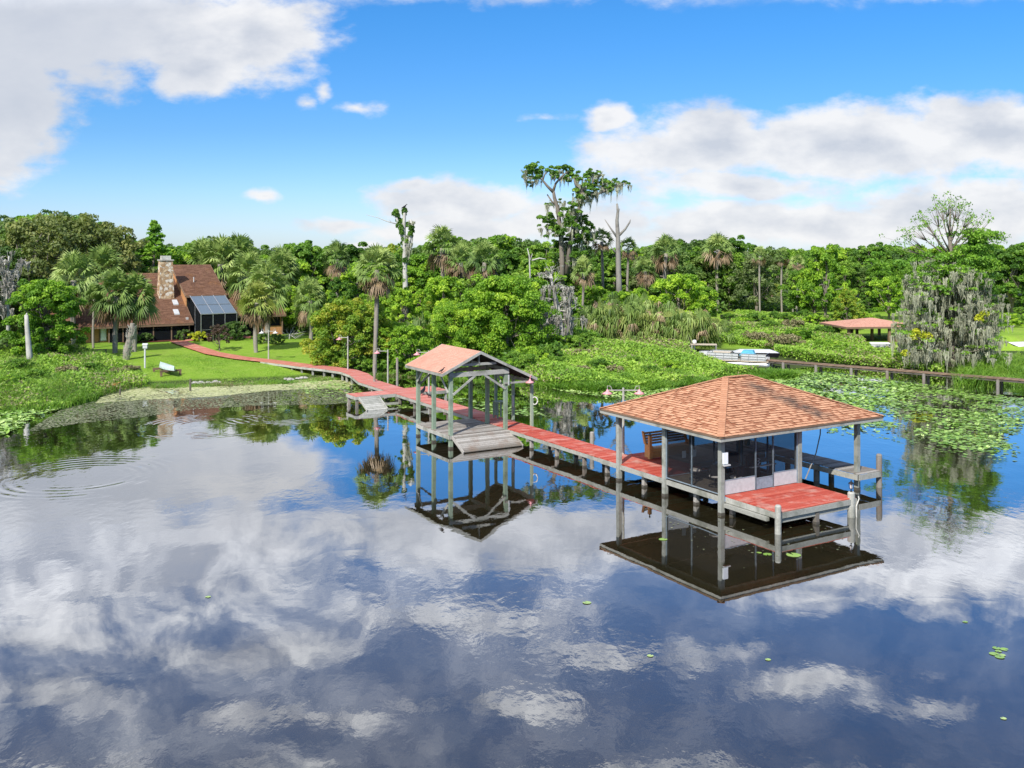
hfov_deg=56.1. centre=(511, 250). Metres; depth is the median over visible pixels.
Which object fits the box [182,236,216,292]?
palm tree
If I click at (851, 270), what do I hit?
broadleaf tree
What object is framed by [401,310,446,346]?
palm tree
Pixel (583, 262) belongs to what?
palm tree
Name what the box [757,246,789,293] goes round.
broadleaf tree
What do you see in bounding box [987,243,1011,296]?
broadleaf tree
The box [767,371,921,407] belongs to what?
lily leaves
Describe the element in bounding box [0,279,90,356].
broadleaf tree
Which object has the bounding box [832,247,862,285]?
broadleaf tree
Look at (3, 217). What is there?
broadleaf tree
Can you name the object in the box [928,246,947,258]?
broadleaf tree
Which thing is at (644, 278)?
palm tree
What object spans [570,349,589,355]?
marsh bush
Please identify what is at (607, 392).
lamp post
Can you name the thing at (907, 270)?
broadleaf tree
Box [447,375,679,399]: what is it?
lily fringe
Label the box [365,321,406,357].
broadleaf tree
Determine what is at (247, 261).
palm tree
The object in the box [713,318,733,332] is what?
fan palm
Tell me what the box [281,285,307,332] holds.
broadleaf tree
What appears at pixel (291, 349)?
ground
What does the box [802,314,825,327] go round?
shrub
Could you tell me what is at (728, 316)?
shrub
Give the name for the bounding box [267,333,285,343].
shrub
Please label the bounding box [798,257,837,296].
broadleaf tree
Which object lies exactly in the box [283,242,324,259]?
broadleaf tree
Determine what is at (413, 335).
broadleaf tree
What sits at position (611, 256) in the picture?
broadleaf tree
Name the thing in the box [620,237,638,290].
palm tree
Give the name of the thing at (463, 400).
scattered weed
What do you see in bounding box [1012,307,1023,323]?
broadleaf tree
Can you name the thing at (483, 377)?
shrub
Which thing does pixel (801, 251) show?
broadleaf tree
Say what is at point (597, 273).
broadleaf tree
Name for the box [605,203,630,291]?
dead snag
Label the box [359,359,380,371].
shrub
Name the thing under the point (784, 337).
marsh bush
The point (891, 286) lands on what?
broadleaf tree
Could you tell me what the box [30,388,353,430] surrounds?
floating weed
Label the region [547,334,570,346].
shrub
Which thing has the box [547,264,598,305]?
broadleaf tree
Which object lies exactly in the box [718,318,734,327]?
fan palm
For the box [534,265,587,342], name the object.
dead mossy tree
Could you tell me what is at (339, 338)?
lamp post
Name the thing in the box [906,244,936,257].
broadleaf tree
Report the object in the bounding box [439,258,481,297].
broadleaf tree
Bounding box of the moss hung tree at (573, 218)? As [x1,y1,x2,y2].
[520,161,631,291]
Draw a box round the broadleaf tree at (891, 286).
[865,276,909,319]
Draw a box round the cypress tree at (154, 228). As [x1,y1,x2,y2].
[129,219,187,311]
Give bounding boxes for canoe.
[159,362,174,370]
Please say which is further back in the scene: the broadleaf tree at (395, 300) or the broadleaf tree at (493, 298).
the broadleaf tree at (395, 300)
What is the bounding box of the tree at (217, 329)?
[206,324,233,350]
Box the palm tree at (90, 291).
[80,281,105,347]
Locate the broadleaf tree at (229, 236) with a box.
[207,236,259,248]
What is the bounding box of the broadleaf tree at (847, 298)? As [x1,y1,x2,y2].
[831,289,865,320]
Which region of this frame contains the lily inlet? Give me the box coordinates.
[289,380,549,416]
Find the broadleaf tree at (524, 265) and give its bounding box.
[517,254,553,288]
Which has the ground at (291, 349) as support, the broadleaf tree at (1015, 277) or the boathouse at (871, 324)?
the broadleaf tree at (1015, 277)
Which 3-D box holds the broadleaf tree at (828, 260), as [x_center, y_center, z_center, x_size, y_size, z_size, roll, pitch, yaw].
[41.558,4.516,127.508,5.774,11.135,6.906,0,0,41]
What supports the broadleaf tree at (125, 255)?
on the ground at (291, 349)
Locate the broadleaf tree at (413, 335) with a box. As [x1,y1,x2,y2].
[383,324,433,370]
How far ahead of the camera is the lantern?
39.64 m
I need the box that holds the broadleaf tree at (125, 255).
[89,241,139,272]
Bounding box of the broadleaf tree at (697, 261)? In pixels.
[690,255,742,309]
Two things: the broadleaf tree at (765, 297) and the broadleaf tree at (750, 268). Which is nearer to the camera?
the broadleaf tree at (750, 268)
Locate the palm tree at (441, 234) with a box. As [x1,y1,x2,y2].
[422,223,459,276]
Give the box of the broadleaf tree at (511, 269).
[481,247,528,278]
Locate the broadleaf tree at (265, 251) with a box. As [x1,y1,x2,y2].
[256,247,275,255]
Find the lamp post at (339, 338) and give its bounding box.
[336,336,348,368]
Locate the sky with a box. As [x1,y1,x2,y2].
[0,0,1023,251]
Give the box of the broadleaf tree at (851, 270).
[830,260,863,293]
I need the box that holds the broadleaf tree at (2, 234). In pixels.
[0,222,42,307]
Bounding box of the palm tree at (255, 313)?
[235,279,278,352]
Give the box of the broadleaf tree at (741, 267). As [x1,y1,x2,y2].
[734,252,774,296]
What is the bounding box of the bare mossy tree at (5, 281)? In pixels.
[0,250,30,346]
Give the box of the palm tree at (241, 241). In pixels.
[213,232,260,277]
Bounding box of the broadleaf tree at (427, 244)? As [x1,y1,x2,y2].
[417,241,451,253]
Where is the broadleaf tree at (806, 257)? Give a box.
[790,253,808,291]
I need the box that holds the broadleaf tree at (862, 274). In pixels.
[843,267,872,299]
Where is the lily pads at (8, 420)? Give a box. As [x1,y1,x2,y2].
[0,406,61,435]
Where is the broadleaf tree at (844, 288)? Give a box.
[827,286,860,313]
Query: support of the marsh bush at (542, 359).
on the ground at (291, 349)
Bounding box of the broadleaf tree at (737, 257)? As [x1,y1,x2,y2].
[709,248,753,310]
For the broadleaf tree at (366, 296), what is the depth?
110.86 m
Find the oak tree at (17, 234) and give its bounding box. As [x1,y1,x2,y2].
[0,215,82,331]
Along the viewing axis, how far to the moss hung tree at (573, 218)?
124.76 m
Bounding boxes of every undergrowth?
[0,296,1023,333]
[313,324,609,376]
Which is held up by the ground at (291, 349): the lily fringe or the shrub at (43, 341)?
the shrub at (43, 341)
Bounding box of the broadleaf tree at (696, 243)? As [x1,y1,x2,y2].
[670,238,710,275]
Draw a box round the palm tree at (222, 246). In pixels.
[192,234,244,290]
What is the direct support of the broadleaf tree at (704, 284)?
on the ground at (291, 349)
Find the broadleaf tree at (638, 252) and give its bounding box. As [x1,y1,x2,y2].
[623,246,676,291]
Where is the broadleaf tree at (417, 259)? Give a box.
[396,253,450,313]
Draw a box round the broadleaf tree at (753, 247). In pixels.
[740,240,756,296]
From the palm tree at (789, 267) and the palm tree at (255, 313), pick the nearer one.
the palm tree at (255, 313)
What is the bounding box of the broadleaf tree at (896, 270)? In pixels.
[865,259,908,300]
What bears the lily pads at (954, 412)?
on the lake water
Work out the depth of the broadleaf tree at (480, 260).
130.36 m
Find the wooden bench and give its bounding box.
[641,430,661,458]
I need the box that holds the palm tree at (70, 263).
[49,249,99,343]
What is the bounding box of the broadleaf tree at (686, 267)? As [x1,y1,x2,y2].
[624,243,702,293]
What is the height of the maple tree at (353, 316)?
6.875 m
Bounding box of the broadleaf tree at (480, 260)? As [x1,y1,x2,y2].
[462,244,486,281]
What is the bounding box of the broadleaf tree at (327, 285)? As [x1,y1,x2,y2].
[318,256,344,297]
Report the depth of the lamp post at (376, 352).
75.69 m
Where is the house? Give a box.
[47,256,285,343]
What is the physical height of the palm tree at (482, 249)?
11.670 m
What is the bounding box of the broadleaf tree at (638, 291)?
[625,287,651,303]
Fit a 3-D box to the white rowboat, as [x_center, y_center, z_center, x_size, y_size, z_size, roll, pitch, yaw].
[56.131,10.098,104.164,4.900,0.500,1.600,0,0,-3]
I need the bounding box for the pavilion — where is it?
[599,374,883,534]
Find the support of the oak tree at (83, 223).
on the ground at (291, 349)
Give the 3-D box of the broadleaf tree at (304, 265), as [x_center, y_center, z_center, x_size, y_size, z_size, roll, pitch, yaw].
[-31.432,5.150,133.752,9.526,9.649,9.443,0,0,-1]
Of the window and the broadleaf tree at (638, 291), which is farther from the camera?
the broadleaf tree at (638, 291)
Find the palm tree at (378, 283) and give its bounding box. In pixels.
[351,243,404,373]
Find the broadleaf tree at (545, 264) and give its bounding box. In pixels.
[523,259,581,302]
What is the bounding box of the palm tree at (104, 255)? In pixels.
[80,241,127,318]
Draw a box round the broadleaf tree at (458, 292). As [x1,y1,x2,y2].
[436,278,475,307]
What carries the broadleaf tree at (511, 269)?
on the ground at (291, 349)
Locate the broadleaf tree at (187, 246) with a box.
[177,241,194,249]
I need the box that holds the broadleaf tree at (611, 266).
[598,260,633,291]
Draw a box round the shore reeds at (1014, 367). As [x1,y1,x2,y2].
[944,349,1023,387]
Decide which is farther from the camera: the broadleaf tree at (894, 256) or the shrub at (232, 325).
the broadleaf tree at (894, 256)
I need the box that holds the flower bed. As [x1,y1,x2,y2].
[137,339,184,342]
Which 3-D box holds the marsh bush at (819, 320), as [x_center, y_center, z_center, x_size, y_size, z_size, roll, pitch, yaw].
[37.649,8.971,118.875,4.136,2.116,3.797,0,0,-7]
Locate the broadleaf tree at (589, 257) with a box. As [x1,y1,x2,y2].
[565,244,604,289]
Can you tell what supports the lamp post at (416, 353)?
in the lake water
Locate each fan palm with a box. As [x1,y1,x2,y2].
[569,300,624,337]
[574,305,621,333]
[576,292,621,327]
[592,303,649,337]
[603,293,647,315]
[617,309,663,340]
[621,302,693,345]
[634,301,701,340]
[635,292,665,309]
[643,310,705,342]
[650,298,690,310]
[666,307,722,347]
[681,307,716,334]
[698,311,735,343]
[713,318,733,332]
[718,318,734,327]
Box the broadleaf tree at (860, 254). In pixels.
[842,247,878,286]
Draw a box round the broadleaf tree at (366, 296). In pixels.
[359,286,400,321]
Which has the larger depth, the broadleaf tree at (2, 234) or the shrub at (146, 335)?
the broadleaf tree at (2, 234)
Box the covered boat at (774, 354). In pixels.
[732,349,779,357]
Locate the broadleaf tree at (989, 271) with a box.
[979,249,1016,300]
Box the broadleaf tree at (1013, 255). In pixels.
[987,244,1023,312]
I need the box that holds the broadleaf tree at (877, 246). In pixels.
[853,242,891,287]
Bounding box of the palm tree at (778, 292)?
[770,283,779,307]
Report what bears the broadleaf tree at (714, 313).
on the ground at (291, 349)
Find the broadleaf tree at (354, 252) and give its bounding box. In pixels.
[333,241,369,266]
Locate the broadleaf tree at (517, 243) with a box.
[507,237,555,280]
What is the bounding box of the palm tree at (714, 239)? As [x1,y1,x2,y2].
[701,231,733,310]
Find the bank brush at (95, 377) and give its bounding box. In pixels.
[0,342,149,411]
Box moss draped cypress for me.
[863,190,1013,372]
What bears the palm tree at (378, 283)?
on the ground at (291, 349)
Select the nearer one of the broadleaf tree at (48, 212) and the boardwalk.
the boardwalk
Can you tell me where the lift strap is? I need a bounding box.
[805,429,820,479]
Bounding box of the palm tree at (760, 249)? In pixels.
[751,246,767,311]
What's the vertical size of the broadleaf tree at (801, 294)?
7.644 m
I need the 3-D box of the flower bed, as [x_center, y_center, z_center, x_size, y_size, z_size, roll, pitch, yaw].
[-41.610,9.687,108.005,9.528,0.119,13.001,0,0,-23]
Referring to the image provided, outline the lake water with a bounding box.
[0,348,1023,767]
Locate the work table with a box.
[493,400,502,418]
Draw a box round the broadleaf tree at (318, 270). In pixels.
[300,263,333,307]
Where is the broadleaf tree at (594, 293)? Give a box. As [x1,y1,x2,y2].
[574,285,610,306]
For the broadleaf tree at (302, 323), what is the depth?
110.26 m
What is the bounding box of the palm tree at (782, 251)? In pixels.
[774,247,789,311]
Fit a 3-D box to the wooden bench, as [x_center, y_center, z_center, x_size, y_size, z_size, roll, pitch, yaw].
[7.746,9.536,48.075,2.850,1.320,0.840,0,0,-31]
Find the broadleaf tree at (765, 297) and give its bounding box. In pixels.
[749,281,782,303]
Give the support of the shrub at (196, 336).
on the ground at (291, 349)
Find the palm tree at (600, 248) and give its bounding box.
[591,227,612,302]
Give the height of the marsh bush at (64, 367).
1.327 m
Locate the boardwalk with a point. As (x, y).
(372, 400)
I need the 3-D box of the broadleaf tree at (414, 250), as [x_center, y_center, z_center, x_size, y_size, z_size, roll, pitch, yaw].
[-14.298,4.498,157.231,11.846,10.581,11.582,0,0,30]
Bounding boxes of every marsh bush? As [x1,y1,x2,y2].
[0,374,31,385]
[3,358,39,373]
[21,368,56,378]
[41,355,71,363]
[55,364,81,377]
[67,376,90,382]
[79,362,108,374]
[82,356,105,364]
[109,366,129,375]
[123,365,142,371]
[531,358,549,374]
[545,356,569,362]
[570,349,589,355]
[571,364,590,371]
[585,358,611,370]
[606,364,624,373]
[625,356,645,367]
[638,364,660,372]
[658,359,687,368]
[724,325,745,330]
[741,330,772,345]
[754,320,782,328]
[764,332,806,349]
[779,327,818,340]
[780,319,804,326]
[801,315,831,323]
[811,339,833,350]
[812,325,841,337]
[822,341,850,348]
[881,353,903,364]
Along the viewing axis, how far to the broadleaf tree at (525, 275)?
105.20 m
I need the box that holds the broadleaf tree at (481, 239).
[447,237,510,275]
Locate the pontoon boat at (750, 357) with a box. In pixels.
[708,350,769,367]
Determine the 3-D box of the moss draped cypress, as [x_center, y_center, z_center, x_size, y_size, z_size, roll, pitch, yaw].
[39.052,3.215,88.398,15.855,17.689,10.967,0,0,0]
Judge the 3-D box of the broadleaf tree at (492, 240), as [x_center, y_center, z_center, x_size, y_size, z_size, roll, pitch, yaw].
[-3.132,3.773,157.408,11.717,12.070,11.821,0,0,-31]
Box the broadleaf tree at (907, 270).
[900,264,920,300]
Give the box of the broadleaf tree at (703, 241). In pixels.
[698,236,732,275]
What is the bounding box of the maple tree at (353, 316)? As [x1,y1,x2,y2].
[299,297,393,367]
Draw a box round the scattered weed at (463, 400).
[14,385,838,555]
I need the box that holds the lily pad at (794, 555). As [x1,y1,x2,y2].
[786,553,800,556]
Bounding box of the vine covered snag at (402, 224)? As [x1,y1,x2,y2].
[368,207,414,320]
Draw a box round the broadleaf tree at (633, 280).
[624,256,662,293]
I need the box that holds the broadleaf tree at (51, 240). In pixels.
[1,223,89,281]
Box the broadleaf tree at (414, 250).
[409,247,436,296]
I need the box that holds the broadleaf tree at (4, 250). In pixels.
[0,246,48,323]
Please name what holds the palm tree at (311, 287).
on the ground at (291, 349)
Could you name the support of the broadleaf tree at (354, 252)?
on the ground at (291, 349)
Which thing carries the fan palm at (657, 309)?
on the ground at (291, 349)
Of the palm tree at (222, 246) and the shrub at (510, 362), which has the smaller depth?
the shrub at (510, 362)
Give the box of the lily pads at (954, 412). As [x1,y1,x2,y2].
[767,371,1023,453]
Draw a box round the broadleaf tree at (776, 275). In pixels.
[767,267,789,296]
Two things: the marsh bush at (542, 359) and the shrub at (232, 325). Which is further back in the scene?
the shrub at (232, 325)
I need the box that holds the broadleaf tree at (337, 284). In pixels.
[323,277,354,322]
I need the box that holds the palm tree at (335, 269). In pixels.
[319,240,351,294]
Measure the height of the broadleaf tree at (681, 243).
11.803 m
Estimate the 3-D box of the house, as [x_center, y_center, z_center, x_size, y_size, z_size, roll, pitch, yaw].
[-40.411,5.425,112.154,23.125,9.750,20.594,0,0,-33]
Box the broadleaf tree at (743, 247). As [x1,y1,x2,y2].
[709,235,750,277]
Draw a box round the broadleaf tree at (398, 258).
[390,252,410,294]
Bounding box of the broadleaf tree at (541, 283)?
[517,280,557,318]
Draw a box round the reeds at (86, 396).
[0,368,108,413]
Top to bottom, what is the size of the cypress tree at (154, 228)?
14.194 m
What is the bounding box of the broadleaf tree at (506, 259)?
[475,249,519,285]
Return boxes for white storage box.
[869,342,889,347]
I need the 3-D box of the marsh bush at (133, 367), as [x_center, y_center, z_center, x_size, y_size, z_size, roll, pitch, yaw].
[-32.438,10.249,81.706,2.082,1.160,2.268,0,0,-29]
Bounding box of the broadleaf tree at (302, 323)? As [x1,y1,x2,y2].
[290,285,326,324]
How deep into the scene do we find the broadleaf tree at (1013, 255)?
144.52 m
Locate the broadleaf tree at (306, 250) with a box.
[285,240,331,296]
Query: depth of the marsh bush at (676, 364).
83.71 m
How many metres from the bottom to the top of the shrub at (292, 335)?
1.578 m
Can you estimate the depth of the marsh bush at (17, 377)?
71.75 m
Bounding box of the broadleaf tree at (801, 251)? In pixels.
[785,248,810,292]
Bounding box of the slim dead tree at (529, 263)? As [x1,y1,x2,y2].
[527,248,545,277]
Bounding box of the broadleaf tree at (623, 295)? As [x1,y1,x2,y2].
[601,291,634,304]
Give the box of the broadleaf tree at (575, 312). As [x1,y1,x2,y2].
[548,295,584,328]
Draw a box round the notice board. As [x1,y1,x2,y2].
[722,452,730,466]
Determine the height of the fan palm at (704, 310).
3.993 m
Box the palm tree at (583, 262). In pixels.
[570,254,596,308]
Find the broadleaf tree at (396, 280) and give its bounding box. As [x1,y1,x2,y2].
[355,263,400,298]
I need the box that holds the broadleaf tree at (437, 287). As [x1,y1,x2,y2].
[414,275,467,327]
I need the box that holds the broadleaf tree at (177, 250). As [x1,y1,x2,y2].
[174,246,188,252]
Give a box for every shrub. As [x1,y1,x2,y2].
[0,333,25,353]
[15,333,56,348]
[140,333,153,340]
[175,329,193,339]
[187,331,211,340]
[220,321,250,339]
[258,332,272,343]
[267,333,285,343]
[280,327,303,338]
[323,351,345,366]
[344,355,372,370]
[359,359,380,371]
[389,362,425,376]
[402,348,429,354]
[474,365,499,379]
[497,358,529,380]
[503,350,538,369]
[516,346,548,358]
[538,343,568,357]
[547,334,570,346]
[566,333,594,348]
[721,313,739,319]
[730,317,748,322]
[741,312,769,321]
[769,311,790,319]
[791,309,812,315]
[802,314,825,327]
[827,314,849,318]
[864,311,875,317]
[867,314,885,319]
[999,312,1023,326]
[1011,316,1023,324]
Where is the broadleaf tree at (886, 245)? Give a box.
[878,244,896,257]
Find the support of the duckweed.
on the lake water
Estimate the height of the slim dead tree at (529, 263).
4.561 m
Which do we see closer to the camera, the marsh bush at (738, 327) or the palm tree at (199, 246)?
the marsh bush at (738, 327)
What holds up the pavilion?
in the lake water
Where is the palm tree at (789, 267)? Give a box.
[784,263,798,311]
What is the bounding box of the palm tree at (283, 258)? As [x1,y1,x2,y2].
[263,245,303,329]
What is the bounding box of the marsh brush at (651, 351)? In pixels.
[521,309,944,385]
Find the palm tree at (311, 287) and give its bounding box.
[289,275,327,348]
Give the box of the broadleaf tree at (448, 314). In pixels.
[420,301,491,353]
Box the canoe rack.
[153,367,181,375]
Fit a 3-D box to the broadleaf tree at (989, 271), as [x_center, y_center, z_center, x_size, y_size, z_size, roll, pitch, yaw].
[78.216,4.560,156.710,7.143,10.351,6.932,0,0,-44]
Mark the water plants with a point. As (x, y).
(601, 386)
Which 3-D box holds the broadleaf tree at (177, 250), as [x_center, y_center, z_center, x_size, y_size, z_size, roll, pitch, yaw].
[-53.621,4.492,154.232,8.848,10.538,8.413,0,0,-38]
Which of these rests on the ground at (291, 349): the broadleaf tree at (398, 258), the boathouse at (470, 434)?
the broadleaf tree at (398, 258)
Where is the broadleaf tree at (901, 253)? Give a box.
[880,246,915,260]
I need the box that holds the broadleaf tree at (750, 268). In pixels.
[725,251,788,312]
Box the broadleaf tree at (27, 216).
[14,214,66,279]
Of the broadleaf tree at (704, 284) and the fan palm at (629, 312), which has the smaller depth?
the fan palm at (629, 312)
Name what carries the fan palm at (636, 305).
on the ground at (291, 349)
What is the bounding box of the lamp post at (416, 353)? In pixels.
[413,349,429,393]
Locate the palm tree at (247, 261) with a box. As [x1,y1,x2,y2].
[223,248,270,301]
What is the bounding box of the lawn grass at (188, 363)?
[147,353,328,383]
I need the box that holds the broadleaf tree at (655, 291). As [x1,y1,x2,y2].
[641,278,674,300]
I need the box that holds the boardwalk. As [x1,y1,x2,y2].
[170,340,626,467]
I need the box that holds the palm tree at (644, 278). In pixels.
[634,255,655,294]
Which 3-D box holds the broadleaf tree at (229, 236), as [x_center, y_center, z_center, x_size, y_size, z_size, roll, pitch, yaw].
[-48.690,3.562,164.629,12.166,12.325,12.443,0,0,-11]
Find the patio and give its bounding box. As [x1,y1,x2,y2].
[185,336,250,340]
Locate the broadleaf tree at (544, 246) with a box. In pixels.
[520,241,565,293]
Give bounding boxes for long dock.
[766,359,1023,388]
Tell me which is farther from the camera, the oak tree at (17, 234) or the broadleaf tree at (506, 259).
the broadleaf tree at (506, 259)
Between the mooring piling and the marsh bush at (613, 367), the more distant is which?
the marsh bush at (613, 367)
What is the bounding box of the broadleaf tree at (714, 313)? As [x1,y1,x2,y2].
[704,286,721,316]
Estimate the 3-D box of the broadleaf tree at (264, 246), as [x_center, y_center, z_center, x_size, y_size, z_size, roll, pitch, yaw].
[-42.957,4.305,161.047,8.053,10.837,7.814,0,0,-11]
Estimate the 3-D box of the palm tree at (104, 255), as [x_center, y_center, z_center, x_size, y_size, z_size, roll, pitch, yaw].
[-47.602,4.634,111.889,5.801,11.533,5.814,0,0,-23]
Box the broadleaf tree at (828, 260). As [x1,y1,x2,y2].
[802,243,850,315]
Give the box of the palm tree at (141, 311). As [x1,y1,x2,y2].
[110,271,160,351]
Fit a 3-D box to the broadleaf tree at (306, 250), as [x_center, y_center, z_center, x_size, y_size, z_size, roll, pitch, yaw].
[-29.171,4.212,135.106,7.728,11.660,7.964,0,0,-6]
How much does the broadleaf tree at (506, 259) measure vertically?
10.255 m
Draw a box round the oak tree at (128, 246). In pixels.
[64,222,156,283]
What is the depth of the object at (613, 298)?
114.22 m
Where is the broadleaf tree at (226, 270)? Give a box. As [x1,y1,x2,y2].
[216,247,249,290]
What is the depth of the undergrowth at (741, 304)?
150.97 m
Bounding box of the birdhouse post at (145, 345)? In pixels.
[142,343,147,367]
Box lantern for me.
[848,480,853,491]
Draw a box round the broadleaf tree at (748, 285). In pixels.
[719,270,751,300]
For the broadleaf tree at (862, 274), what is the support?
on the ground at (291, 349)
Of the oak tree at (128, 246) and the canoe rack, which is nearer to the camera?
the canoe rack
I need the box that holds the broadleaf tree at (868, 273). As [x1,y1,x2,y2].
[862,264,903,294]
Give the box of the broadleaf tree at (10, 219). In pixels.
[3,216,60,256]
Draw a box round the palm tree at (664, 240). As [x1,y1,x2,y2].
[649,233,682,278]
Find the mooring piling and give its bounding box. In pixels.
[590,432,593,443]
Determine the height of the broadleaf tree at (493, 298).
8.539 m
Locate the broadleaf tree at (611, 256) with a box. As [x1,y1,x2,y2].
[590,247,636,290]
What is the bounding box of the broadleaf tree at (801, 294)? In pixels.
[792,268,837,312]
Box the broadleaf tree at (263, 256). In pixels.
[259,254,303,305]
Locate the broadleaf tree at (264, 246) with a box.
[254,244,269,252]
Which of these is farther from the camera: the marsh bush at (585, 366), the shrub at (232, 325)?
the shrub at (232, 325)
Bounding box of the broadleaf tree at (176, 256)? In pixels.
[129,245,193,267]
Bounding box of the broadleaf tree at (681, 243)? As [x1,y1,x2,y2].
[646,241,683,273]
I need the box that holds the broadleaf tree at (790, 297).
[777,270,812,310]
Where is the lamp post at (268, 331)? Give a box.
[260,329,277,358]
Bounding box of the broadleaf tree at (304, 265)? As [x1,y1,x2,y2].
[278,255,315,307]
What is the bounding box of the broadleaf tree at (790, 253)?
[772,249,802,293]
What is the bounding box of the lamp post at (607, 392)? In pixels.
[602,386,644,465]
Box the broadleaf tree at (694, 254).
[673,246,710,283]
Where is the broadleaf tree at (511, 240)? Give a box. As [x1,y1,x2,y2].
[487,234,533,255]
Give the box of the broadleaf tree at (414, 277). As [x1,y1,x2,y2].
[399,263,432,312]
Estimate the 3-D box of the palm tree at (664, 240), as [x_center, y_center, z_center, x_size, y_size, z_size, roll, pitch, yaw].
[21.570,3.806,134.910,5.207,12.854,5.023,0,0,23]
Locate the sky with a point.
(791, 124)
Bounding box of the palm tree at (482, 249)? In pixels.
[464,240,502,285]
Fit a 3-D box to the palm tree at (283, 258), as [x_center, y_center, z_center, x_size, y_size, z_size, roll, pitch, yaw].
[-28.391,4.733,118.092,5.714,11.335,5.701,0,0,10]
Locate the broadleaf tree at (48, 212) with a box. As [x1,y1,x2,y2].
[37,209,82,218]
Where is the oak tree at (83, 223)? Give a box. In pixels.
[15,211,127,281]
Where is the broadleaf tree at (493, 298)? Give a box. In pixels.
[447,273,561,356]
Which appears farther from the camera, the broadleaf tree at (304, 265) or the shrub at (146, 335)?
the broadleaf tree at (304, 265)
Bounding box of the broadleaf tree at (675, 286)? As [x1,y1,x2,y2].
[648,273,710,315]
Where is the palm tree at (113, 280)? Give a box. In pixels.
[88,267,142,352]
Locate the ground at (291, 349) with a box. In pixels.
[0,253,1023,386]
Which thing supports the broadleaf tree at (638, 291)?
on the ground at (291, 349)
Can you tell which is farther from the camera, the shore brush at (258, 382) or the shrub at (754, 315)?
the shrub at (754, 315)
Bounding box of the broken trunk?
[24,313,32,358]
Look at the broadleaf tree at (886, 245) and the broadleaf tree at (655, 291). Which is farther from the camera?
the broadleaf tree at (886, 245)
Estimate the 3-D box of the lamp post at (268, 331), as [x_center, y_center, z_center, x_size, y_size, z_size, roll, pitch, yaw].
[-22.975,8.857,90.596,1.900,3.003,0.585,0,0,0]
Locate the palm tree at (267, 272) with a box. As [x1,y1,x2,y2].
[244,260,292,339]
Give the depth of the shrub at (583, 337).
93.49 m
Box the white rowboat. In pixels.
[1008,342,1023,346]
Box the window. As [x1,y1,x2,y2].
[100,329,106,340]
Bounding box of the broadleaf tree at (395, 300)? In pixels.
[384,287,412,321]
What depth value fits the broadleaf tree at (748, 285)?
159.43 m
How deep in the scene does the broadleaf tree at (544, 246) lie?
152.44 m
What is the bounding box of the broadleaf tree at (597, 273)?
[585,260,611,289]
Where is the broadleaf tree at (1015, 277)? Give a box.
[1007,249,1023,294]
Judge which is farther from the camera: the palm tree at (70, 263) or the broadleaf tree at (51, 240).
the broadleaf tree at (51, 240)
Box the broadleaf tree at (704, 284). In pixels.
[675,280,718,317]
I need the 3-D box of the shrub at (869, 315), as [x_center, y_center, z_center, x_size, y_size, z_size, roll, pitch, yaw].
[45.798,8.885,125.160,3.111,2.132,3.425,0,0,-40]
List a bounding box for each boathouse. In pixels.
[405,344,536,453]
[819,318,906,341]
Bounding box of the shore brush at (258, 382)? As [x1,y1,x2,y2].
[147,370,525,388]
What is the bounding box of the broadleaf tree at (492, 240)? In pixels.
[469,237,512,249]
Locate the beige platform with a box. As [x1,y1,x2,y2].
[690,343,716,350]
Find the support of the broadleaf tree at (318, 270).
on the ground at (291, 349)
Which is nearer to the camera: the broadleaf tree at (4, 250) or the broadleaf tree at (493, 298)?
the broadleaf tree at (493, 298)
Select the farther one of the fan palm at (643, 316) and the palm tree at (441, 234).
the palm tree at (441, 234)
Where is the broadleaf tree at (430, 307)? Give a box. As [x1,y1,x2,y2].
[423,296,448,311]
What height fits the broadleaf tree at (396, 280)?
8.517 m
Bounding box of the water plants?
[533,366,804,392]
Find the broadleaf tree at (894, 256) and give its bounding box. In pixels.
[892,253,932,267]
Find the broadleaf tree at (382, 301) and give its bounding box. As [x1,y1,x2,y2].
[364,296,395,326]
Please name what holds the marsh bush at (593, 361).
on the ground at (291, 349)
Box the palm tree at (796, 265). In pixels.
[788,253,803,311]
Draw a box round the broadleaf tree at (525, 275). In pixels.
[501,272,539,328]
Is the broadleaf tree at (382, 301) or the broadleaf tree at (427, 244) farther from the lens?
the broadleaf tree at (427, 244)
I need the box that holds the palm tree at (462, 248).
[444,241,475,281]
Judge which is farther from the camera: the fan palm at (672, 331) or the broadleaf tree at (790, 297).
the broadleaf tree at (790, 297)
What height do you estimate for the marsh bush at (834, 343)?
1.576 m
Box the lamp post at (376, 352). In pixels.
[373,348,388,382]
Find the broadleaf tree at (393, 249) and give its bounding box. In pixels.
[382,243,402,310]
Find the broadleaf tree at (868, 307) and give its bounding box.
[857,290,881,312]
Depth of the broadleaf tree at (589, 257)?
158.19 m
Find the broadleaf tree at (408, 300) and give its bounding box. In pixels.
[384,288,417,324]
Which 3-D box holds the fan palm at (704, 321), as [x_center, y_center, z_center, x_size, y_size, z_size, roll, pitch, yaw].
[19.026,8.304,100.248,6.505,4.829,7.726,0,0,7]
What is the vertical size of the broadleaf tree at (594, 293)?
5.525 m
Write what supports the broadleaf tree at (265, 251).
on the ground at (291, 349)
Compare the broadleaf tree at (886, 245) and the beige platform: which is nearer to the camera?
the beige platform
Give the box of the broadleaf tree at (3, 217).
[0,214,16,222]
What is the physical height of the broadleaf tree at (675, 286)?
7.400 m
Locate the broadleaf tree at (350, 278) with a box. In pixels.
[325,262,381,300]
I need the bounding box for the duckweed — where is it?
[96,379,355,402]
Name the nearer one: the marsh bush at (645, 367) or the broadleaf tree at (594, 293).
the marsh bush at (645, 367)

